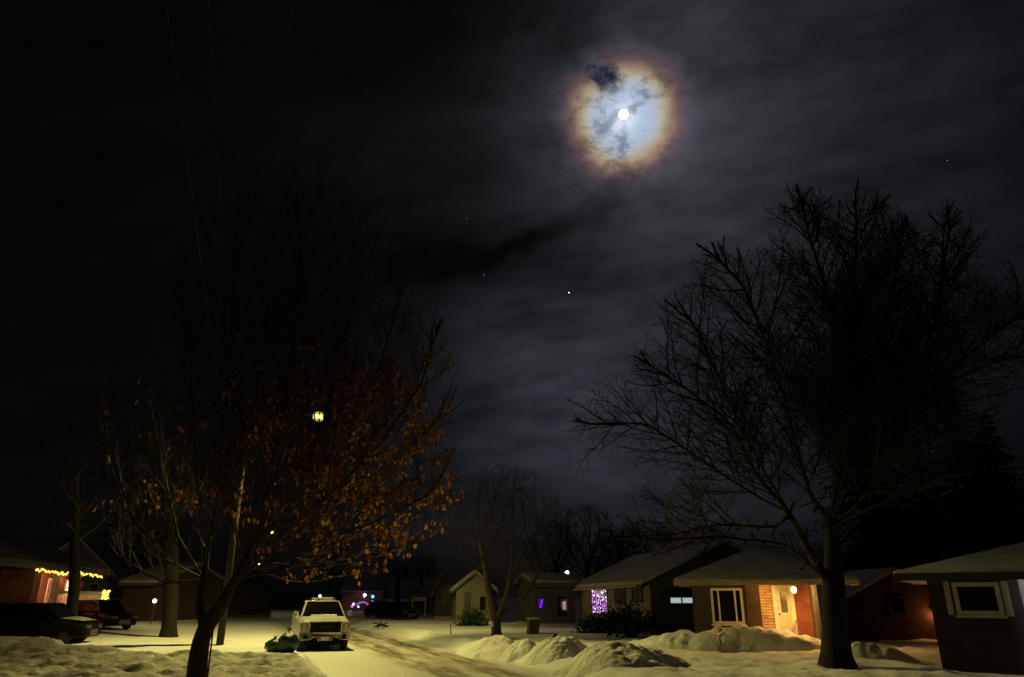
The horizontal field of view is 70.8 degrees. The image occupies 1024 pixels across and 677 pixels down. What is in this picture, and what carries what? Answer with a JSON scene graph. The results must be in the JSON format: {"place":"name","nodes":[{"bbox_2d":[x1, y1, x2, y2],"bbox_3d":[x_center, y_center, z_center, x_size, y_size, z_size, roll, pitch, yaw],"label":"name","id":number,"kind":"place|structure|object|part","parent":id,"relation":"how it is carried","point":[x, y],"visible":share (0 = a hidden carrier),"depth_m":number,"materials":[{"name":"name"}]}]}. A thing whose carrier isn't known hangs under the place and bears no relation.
{"place":"outdoors","nodes":[
{"label":"outdoors","id":0,"kind":"place"},
{"bbox_2d":[270,613,565,676],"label":"road","id":1,"kind":"structure","parent":0,"point":[368,653],"depth_m":24.17,"materials":[{"name":"white snow"}]},
{"bbox_2d":[291,597,351,649],"bbox_3d":[-8.391,12.349,31.382,2.390,2.000,5.860,7,-21,-18],"label":"suv","id":2,"kind":"object","parent":1,"relation":"on","point":[319,621],"visible":0.98,"depth_m":29.09,"materials":[{"name":"paint"}]},
{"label":"side window","id":3,"kind":"part","parent":2,"relation":"part of","materials":[{"name":"black glass"}]},
{"bbox_2d":[0,599,1023,676],"bbox_3d":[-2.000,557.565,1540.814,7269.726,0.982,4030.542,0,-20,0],"label":"snowy ground","id":4,"kind":"structure","parent":0,"point":[140,649],"depth_m":21.17,"materials":[{"name":"white snow"}]},
{"bbox_2d":[0,603,101,643],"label":"parked car","id":5,"kind":"object","parent":4,"relation":"on","point":[63,623],"visible":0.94,"depth_m":30.20,"materials":[{"name":"paint"}]},
{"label":"side window","id":6,"kind":"part","parent":5,"relation":"part of","materials":[{"name":"black glass"}]},
{"bbox_2d":[0,533,115,604],"bbox_3d":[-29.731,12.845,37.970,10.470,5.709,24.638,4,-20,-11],"label":"porch house","id":7,"kind":"structure","parent":4,"relation":"on","point":[32,585],"depth_m":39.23,"materials":[{"name":"brick"}]},
{"bbox_2d":[44,578,51,602],"bbox_3d":[-27.027,14.714,41.960,0.080,1.400,0.500,4,-20,-11],"label":"window","id":8,"kind":"structure","parent":7,"relation":"in","point":[50,579],"depth_m":41.90,"materials":[{"name":"glass"}]},
{"bbox_2d":[63,579,68,596],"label":"window","id":9,"kind":"structure","parent":7,"relation":"in","point":[67,580],"depth_m":44.45,"materials":[{"name":"white glass"}]},
{"bbox_2d":[36,567,101,577],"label":"string lights","id":10,"kind":"object","parent":7,"relation":"attached to","point":[67,573],"visible":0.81,"depth_m":39.43},
{"bbox_2d":[87,583,98,597],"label":"window","id":11,"kind":"structure","parent":7,"relation":"in","point":[93,587],"depth_m":49.13,"materials":[{"name":"black glass"}]},
{"bbox_2d":[101,590,109,599],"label":"string lights","id":12,"kind":"object","parent":7,"relation":"attached to","point":[105,594],"visible":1,"depth_m":47.19},
{"bbox_2d":[11,422,131,640],"bbox_3d":[-20.812,8.764,33.411,7.508,10.391,4.632,-19,-27,42],"label":"yard tree","id":13,"kind":"object","parent":4,"relation":"on","point":[73,594],"visible":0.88,"depth_m":33.26,"materials":[{"name":"brown plant"}]},
{"bbox_2d":[77,600,137,629],"bbox_3d":[-23.221,15.584,40.652,4.505,1.579,2.100,-10,-22,26],"label":"parked car","id":14,"kind":"object","parent":4,"relation":"on","point":[104,613],"visible":0.7,"depth_m":39.95,"materials":[{"name":"paint"}]},
{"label":"side window","id":15,"kind":"part","parent":14,"relation":"part of","materials":[{"name":"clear glass"}]},
{"bbox_2d":[95,507,163,576],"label":"tree","id":16,"kind":"object","parent":4,"relation":"on","point":[127,569],"visible":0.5,"depth_m":66.92,"materials":[{"name":"brown plant"}]},
{"bbox_2d":[151,599,156,623],"bbox_3d":[-24.247,18.443,48.627,0.260,1.616,0.247,0,-20,0],"label":"yard lamp","id":17,"kind":"object","parent":4,"relation":"on","point":[154,601],"visible":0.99,"depth_m":48.74,"materials":[{"name":"metal"}]},
{"bbox_2d":[110,399,230,637],"bbox_3d":[-17.951,9.145,37.343,7.697,12.347,5.131,-11,-22,28],"label":"yard tree","id":18,"kind":"object","parent":4,"relation":"on","point":[169,611],"visible":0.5,"depth_m":36.30,"materials":[{"name":"brown plant"}]},
{"bbox_2d":[118,562,224,622],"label":"house","id":19,"kind":"structure","parent":4,"relation":"on","point":[141,592],"depth_m":54.05,"materials":[{"name":"brick"}]},
{"bbox_2d":[207,587,218,675],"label":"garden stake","id":20,"kind":"object","parent":4,"relation":"on","point":[212,639],"visible":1,"depth_m":14.31,"materials":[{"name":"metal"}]},
{"bbox_2d":[216,404,267,644],"bbox_3d":[-12.259,8.066,31.932,2.100,10.900,0.345,7,-21,-18],"label":"utility pole","id":21,"kind":"object","parent":4,"relation":"on","point":[223,619],"visible":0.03,"depth_m":31.20,"materials":[{"name":"brown wood"}]},
{"bbox_2d":[256,412,323,436],"bbox_3d":[-10.556,4.224,33.969,3.422,1.773,0.580,7,-21,-18],"label":"street lamp","id":22,"kind":"object","parent":21,"relation":"attached to","point":[317,413],"visible":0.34,"depth_m":34.47,"materials":[{"name":"grey glass"}]},
{"bbox_2d":[209,566,277,617],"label":"house","id":23,"kind":"structure","parent":4,"relation":"on","point":[251,596],"depth_m":72.32,"materials":[{"name":"brown"}]},
{"bbox_2d":[264,635,279,651],"bbox_3d":[-8.939,11.493,27.108,0.756,0.620,0.787,10,-22,-26],"label":"rubbish bag","id":24,"kind":"object","parent":4,"relation":"on","point":[270,646],"visible":0.72,"depth_m":26.83,"materials":[{"name":"green plastic"}]},
{"bbox_2d":[92,152,465,676],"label":"pear tree","id":25,"kind":"object","parent":4,"relation":"on","point":[197,665],"visible":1,"depth_m":15.09,"materials":[{"name":"brown plant"}]},
{"bbox_2d":[276,627,299,652],"bbox_3d":[-8.385,11.297,26.983,0.855,0.922,0.803,3,-20,-7],"label":"rubbish bag","id":26,"kind":"object","parent":4,"relation":"on","point":[288,641],"visible":0.95,"depth_m":26.68,"materials":[{"name":"green plastic"}]},
{"bbox_2d":[271,580,344,609],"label":"house","id":27,"kind":"structure","parent":4,"relation":"on","point":[290,596],"depth_m":127.14,"materials":[{"name":"brown"}]},
{"bbox_2d":[296,537,359,600],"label":"tree","id":28,"kind":"object","parent":4,"relation":"on","point":[329,587],"visible":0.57,"depth_m":79.50,"materials":[{"name":"brown plant"}]},
{"bbox_2d":[340,580,387,610],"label":"house","id":29,"kind":"structure","parent":4,"relation":"on","point":[352,591],"depth_m":103.92,"materials":[{"name":"brick"}]},
{"bbox_2d":[364,601,393,617],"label":"parked car","id":30,"kind":"object","parent":4,"relation":"on","point":[371,608],"visible":0.41,"depth_m":68.85,"materials":[{"name":"paint"}]},
{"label":"side window","id":31,"kind":"part","parent":30,"relation":"part of","materials":[{"name":"black glass"}]},
{"bbox_2d":[373,622,388,627],"bbox_3d":[-8.722,19.232,48.344,1.182,0.345,0.458,0,-20,0],"label":"brush heap","id":32,"kind":"object","parent":4,"relation":"on","point":[380,624],"visible":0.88,"depth_m":48.25,"materials":[{"name":"brown plant"}]},
{"bbox_2d":[377,602,419,619],"bbox_3d":[-10.035,23.965,63.383,2.120,1.499,4.705,16,-25,-37],"label":"parked car","id":33,"kind":"object","parent":4,"relation":"on","point":[398,610],"visible":0.98,"depth_m":62.58,"materials":[{"name":"paint"}]},
{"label":"side window","id":34,"kind":"part","parent":33,"relation":"part of","materials":[{"name":"black glass"}]},
{"bbox_2d":[378,559,419,601],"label":"tree","id":35,"kind":"object","parent":4,"relation":"on","point":[397,588],"visible":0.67,"depth_m":90.59,"materials":[{"name":"brown plant"}]},
{"bbox_2d":[406,586,431,615],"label":"house","id":36,"kind":"structure","parent":4,"relation":"on","point":[418,599],"depth_m":75.14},
{"bbox_2d":[396,548,442,585],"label":"tree","id":37,"kind":"object","parent":4,"relation":"on","point":[420,573],"visible":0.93,"depth_m":79.54,"materials":[{"name":"brown plant"}]},
{"bbox_2d":[427,567,452,618],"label":"house","id":38,"kind":"structure","parent":4,"relation":"on","point":[441,601],"depth_m":66.05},
{"bbox_2d":[453,604,489,625],"bbox_3d":[-2.661,18.648,48.470,2.606,1.550,2.360,0,-20,0],"label":"shrub","id":39,"kind":"object","parent":4,"relation":"on","point":[475,618],"visible":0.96,"depth_m":48.20,"materials":[{"name":"green plant"}]},
{"bbox_2d":[447,570,498,623],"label":"house","id":40,"kind":"structure","parent":4,"relation":"on","point":[467,589],"depth_m":52.89,"materials":[{"name":"beige"}]},
{"bbox_2d":[464,592,470,614],"bbox_3d":[-3.252,19.693,52.517,0.477,2.200,0.050,2,-20,-6],"label":"door","id":41,"kind":"structure","parent":40,"relation":"in","point":[467,595],"depth_m":52.66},
{"bbox_2d":[478,595,486,611],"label":"window","id":42,"kind":"structure","parent":40,"relation":"in","point":[482,598],"depth_m":52.75,"materials":[{"name":"black"}]},
{"bbox_2d":[456,635,513,659],"bbox_3d":[-0.810,11.427,26.520,2.602,0.963,5.660,5,-20,-14],"label":"snow pile","id":43,"kind":"object","parent":4,"relation":"on","point":[494,647],"visible":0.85,"depth_m":25.71,"materials":[{"name":"white snow"}]},
{"bbox_2d":[440,457,567,635],"bbox_3d":[-0.368,9.716,33.679,6.472,8.680,4.966,0,-20,0],"label":"street tree","id":44,"kind":"object","parent":4,"relation":"on","point":[498,614],"visible":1,"depth_m":33.52,"materials":[{"name":"brown plant"}]},
{"bbox_2d":[498,638,535,661],"bbox_3d":[0.237,10.664,24.381,1.838,0.942,1.756,0,-20,0],"label":"snow pile","id":45,"kind":"object","parent":4,"relation":"on","point":[517,650],"visible":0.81,"depth_m":24.10,"materials":[{"name":"white snow"}]},
{"bbox_2d":[526,617,539,633],"bbox_3d":[1.089,14.849,37.217,0.600,0.800,0.697,4,-20,-11],"label":"wheelie bin","id":46,"kind":"object","parent":4,"relation":"on","point":[533,625],"visible":0.98,"depth_m":36.96,"materials":[{"name":"plastic"}]},
{"bbox_2d":[512,572,579,626],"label":"house","id":47,"kind":"structure","parent":4,"relation":"on","point":[549,600],"depth_m":47.24,"materials":[{"name":"brown"}]},
{"bbox_2d":[537,597,543,607],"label":"window","id":48,"kind":"structure","parent":47,"relation":"in","point":[538,598],"depth_m":46.96,"materials":[{"name":"purple glass"}]},
{"bbox_2d":[555,594,569,618],"bbox_3d":[3.281,17.516,47.060,0.954,1.477,0.120,3,-20,-8],"label":"window","id":49,"kind":"structure","parent":47,"relation":"in","point":[560,612],"depth_m":47.05,"materials":[{"name":"black glass"}]},
{"bbox_2d":[519,518,582,573],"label":"tree","id":50,"kind":"object","parent":4,"relation":"on","point":[557,567],"visible":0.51,"depth_m":67.03,"materials":[{"name":"brown plant"}]},
{"bbox_2d":[522,635,586,665],"bbox_3d":[1.562,9.970,22.749,2.968,1.133,2.830,6,-21,-16],"label":"snow pile","id":51,"kind":"object","parent":4,"relation":"on","point":[548,650],"visible":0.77,"depth_m":22.19,"materials":[{"name":"white snow"}]},
{"bbox_2d":[543,498,626,578],"bbox_3d":[6.268,18.153,59.349,7.609,10.364,7.126,0,-20,0],"label":"tree","id":52,"kind":"object","parent":4,"relation":"on","point":[585,573],"visible":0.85,"depth_m":59.20,"materials":[{"name":"brown plant"}]},
{"bbox_2d":[571,607,625,633],"bbox_3d":[4.728,14.969,38.171,3.085,1.418,2.760,10,-22,-25],"label":"shrub","id":53,"kind":"object","parent":4,"relation":"on","point":[593,623],"visible":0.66,"depth_m":37.85,"materials":[{"name":"green plant"}]},
{"bbox_2d":[546,640,689,676],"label":"snow pile","id":54,"kind":"object","parent":4,"relation":"on","point":[597,657],"visible":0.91,"depth_m":19.42,"materials":[{"name":"white snow"}]},
{"bbox_2d":[584,521,652,569],"bbox_3d":[9.645,20.161,62.706,7.021,8.863,7.590,0,-20,0],"label":"tree","id":55,"kind":"object","parent":4,"relation":"on","point":[614,546],"visible":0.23,"depth_m":62.68,"materials":[{"name":"brown plant"}]},
{"bbox_2d":[597,597,669,637],"bbox_3d":[5.689,13.278,34.266,3.379,1.905,2.741,0,-20,0],"label":"shrub","id":56,"kind":"object","parent":4,"relation":"on","point":[618,620],"visible":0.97,"depth_m":33.93,"materials":[{"name":"green plant"}]},
{"bbox_2d":[606,516,676,565],"bbox_3d":[9.979,17.013,53.371,5.666,8.311,7.483,-9,-22,24],"label":"tree","id":57,"kind":"object","parent":4,"relation":"on","point":[632,545],"visible":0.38,"depth_m":53.49,"materials":[{"name":"brown plant"}]},
{"bbox_2d":[573,540,743,635],"bbox_3d":[9.453,15.344,43.457,9.265,5.132,15.775,3,-20,-9],"label":"bungalow","id":58,"kind":"object","parent":4,"relation":"on","point":[643,580],"visible":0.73,"depth_m":37.02,"materials":[{"name":"beige"}]},
{"bbox_2d":[592,590,606,612],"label":"fairy lights","id":59,"kind":"object","parent":58,"relation":"attached to","point":[598,600],"visible":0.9,"depth_m":43.74},
{"bbox_2d":[592,590,607,615],"bbox_3d":[5.320,15.976,43.699,0.120,1.560,3.255,3,-20,-9],"label":"window","id":60,"kind":"structure","parent":58,"relation":"in","point":[594,598],"depth_m":43.64,"materials":[{"name":"glass"}]},
{"bbox_2d":[614,589,625,604],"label":"window","id":61,"kind":"structure","parent":58,"relation":"in","point":[619,594],"depth_m":40.06,"materials":[{"name":"brown glass"}]},
{"bbox_2d":[632,588,643,601],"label":"window","id":62,"kind":"structure","parent":58,"relation":"in","point":[637,594],"depth_m":37.36,"materials":[{"name":"black glass"}]},
{"bbox_2d":[668,589,692,606],"bbox_3d":[8.471,12.939,35.953,1.454,0.849,0.120,3,-20,-9],"label":"window","id":63,"kind":"structure","parent":58,"relation":"in","point":[677,597],"depth_m":35.95,"materials":[{"name":"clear glass"}]},
{"bbox_2d":[682,519,737,545],"bbox_3d":[15.239,17.940,55.313,5.425,7.916,7.609,-8,-21,22],"label":"tree","id":64,"kind":"object","parent":4,"relation":"on","point":[712,540],"visible":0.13,"depth_m":55.63,"materials":[{"name":"brown plant"}]},
{"bbox_2d":[628,624,820,652],"bbox_3d":[7.777,11.004,26.244,10.070,1.144,2.796,-4,-20,12],"label":"snow pile","id":65,"kind":"object","parent":4,"relation":"on","point":[737,638],"visible":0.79,"depth_m":25.55,"materials":[{"name":"white snow"}]},
{"bbox_2d":[673,548,859,639],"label":"brick house","id":66,"kind":"structure","parent":4,"relation":"on","point":[750,587],"depth_m":28.02,"materials":[{"name":"brick"}]},
{"bbox_2d":[710,588,746,625],"bbox_3d":[8.313,10.353,27.782,1.291,1.365,0.120,-5,-20,13],"label":"window","id":67,"kind":"structure","parent":66,"relation":"in","point":[726,603],"depth_m":27.78,"materials":[{"name":"white glass"}]},
{"bbox_2d":[775,588,792,632],"bbox_3d":[10.738,10.833,28.344,0.506,1.920,0.105,-5,-20,13],"label":"door","id":68,"kind":"structure","parent":66,"relation":"in","point":[782,594],"depth_m":28.41,"materials":[{"name":"paint"}]},
{"bbox_2d":[791,585,796,592],"bbox_3d":[10.730,9.520,27.431,0.200,0.345,0.200,-5,-20,13],"label":"wall lamp","id":69,"kind":"object","parent":66,"relation":"attached to","point":[793,589],"visible":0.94,"depth_m":27.35,"materials":[{"name":"white glass"}]},
{"bbox_2d":[559,178,1023,669],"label":"maple tree","id":70,"kind":"object","parent":4,"relation":"on","point":[835,647],"visible":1,"depth_m":20.80,"materials":[{"name":"brown plant"}]},
{"bbox_2d":[789,550,904,570],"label":"trees","id":71,"kind":"object","parent":4,"relation":"on","point":[820,554],"depth_m":42.65,"materials":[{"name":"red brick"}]},
{"bbox_2d":[816,567,936,640],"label":"house","id":72,"kind":"structure","parent":4,"relation":"on","point":[881,604],"depth_m":31.81,"materials":[{"name":"red brick"}]},
{"bbox_2d":[853,594,868,614],"bbox_3d":[15.399,11.691,31.885,0.620,1.025,0.120,0,-20,0],"label":"window","id":73,"kind":"structure","parent":72,"relation":"in","point":[860,607],"depth_m":31.84,"materials":[{"name":"black glass"}]},
{"bbox_2d":[888,596,909,615],"bbox_3d":[17.076,11.827,31.836,0.809,0.823,0.120,0,-20,0],"label":"window","id":74,"kind":"structure","parent":72,"relation":"in","point":[898,607],"depth_m":31.84,"materials":[{"name":"black glass"}]},
{"bbox_2d":[803,287,958,570],"bbox_3d":[21.554,6.718,44.465,9.689,21.573,9.580,0,-20,0],"label":"spruce tree","id":75,"kind":"object","parent":4,"relation":"on","point":[878,540],"visible":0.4,"depth_m":41.74,"materials":[{"name":"green plant"}]},
{"bbox_2d":[851,642,919,663],"bbox_3d":[11.245,9.936,22.496,3.390,0.860,1.676,-7,-21,19],"label":"snow pile","id":76,"kind":"object","parent":4,"relation":"on","point":[872,651],"visible":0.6,"depth_m":22.14,"materials":[{"name":"white snow"}]},
{"bbox_2d":[892,542,1023,674],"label":"bungalow","id":77,"kind":"object","parent":4,"relation":"on","point":[977,602],"visible":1,"depth_m":20.43,"materials":[{"name":"brown brick"}]},
{"bbox_2d":[951,582,1007,617],"bbox_3d":[13.284,7.457,20.534,1.259,0.959,0.120,-12,-23,29],"label":"window","id":78,"kind":"structure","parent":77,"relation":"in","point":[972,599],"depth_m":20.53,"materials":[{"name":"beige paint"}]},
{"bbox_2d":[909,365,1023,559],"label":"spruce tree","id":79,"kind":"object","parent":4,"relation":"on","point":[968,499],"visible":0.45,"depth_m":40.73,"materials":[{"name":"green plant"}]},
{"bbox_2d":[946,413,1023,556],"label":"spruce tree","id":80,"kind":"object","parent":4,"relation":"on","point":[1006,475],"visible":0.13,"depth_m":44.44,"materials":[{"name":"green plant"}]},
{"bbox_2d":[0,0,1023,598],"label":"sky","id":81,"kind":"structure","parent":0,"point":[501,116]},
{"bbox_2d":[618,109,628,119],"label":"moon","id":82,"kind":"object","parent":81,"relation":"in","point":[623,114],"visible":1,"depth_m":1880.14,"materials":[{"name":"white"}]}
]}

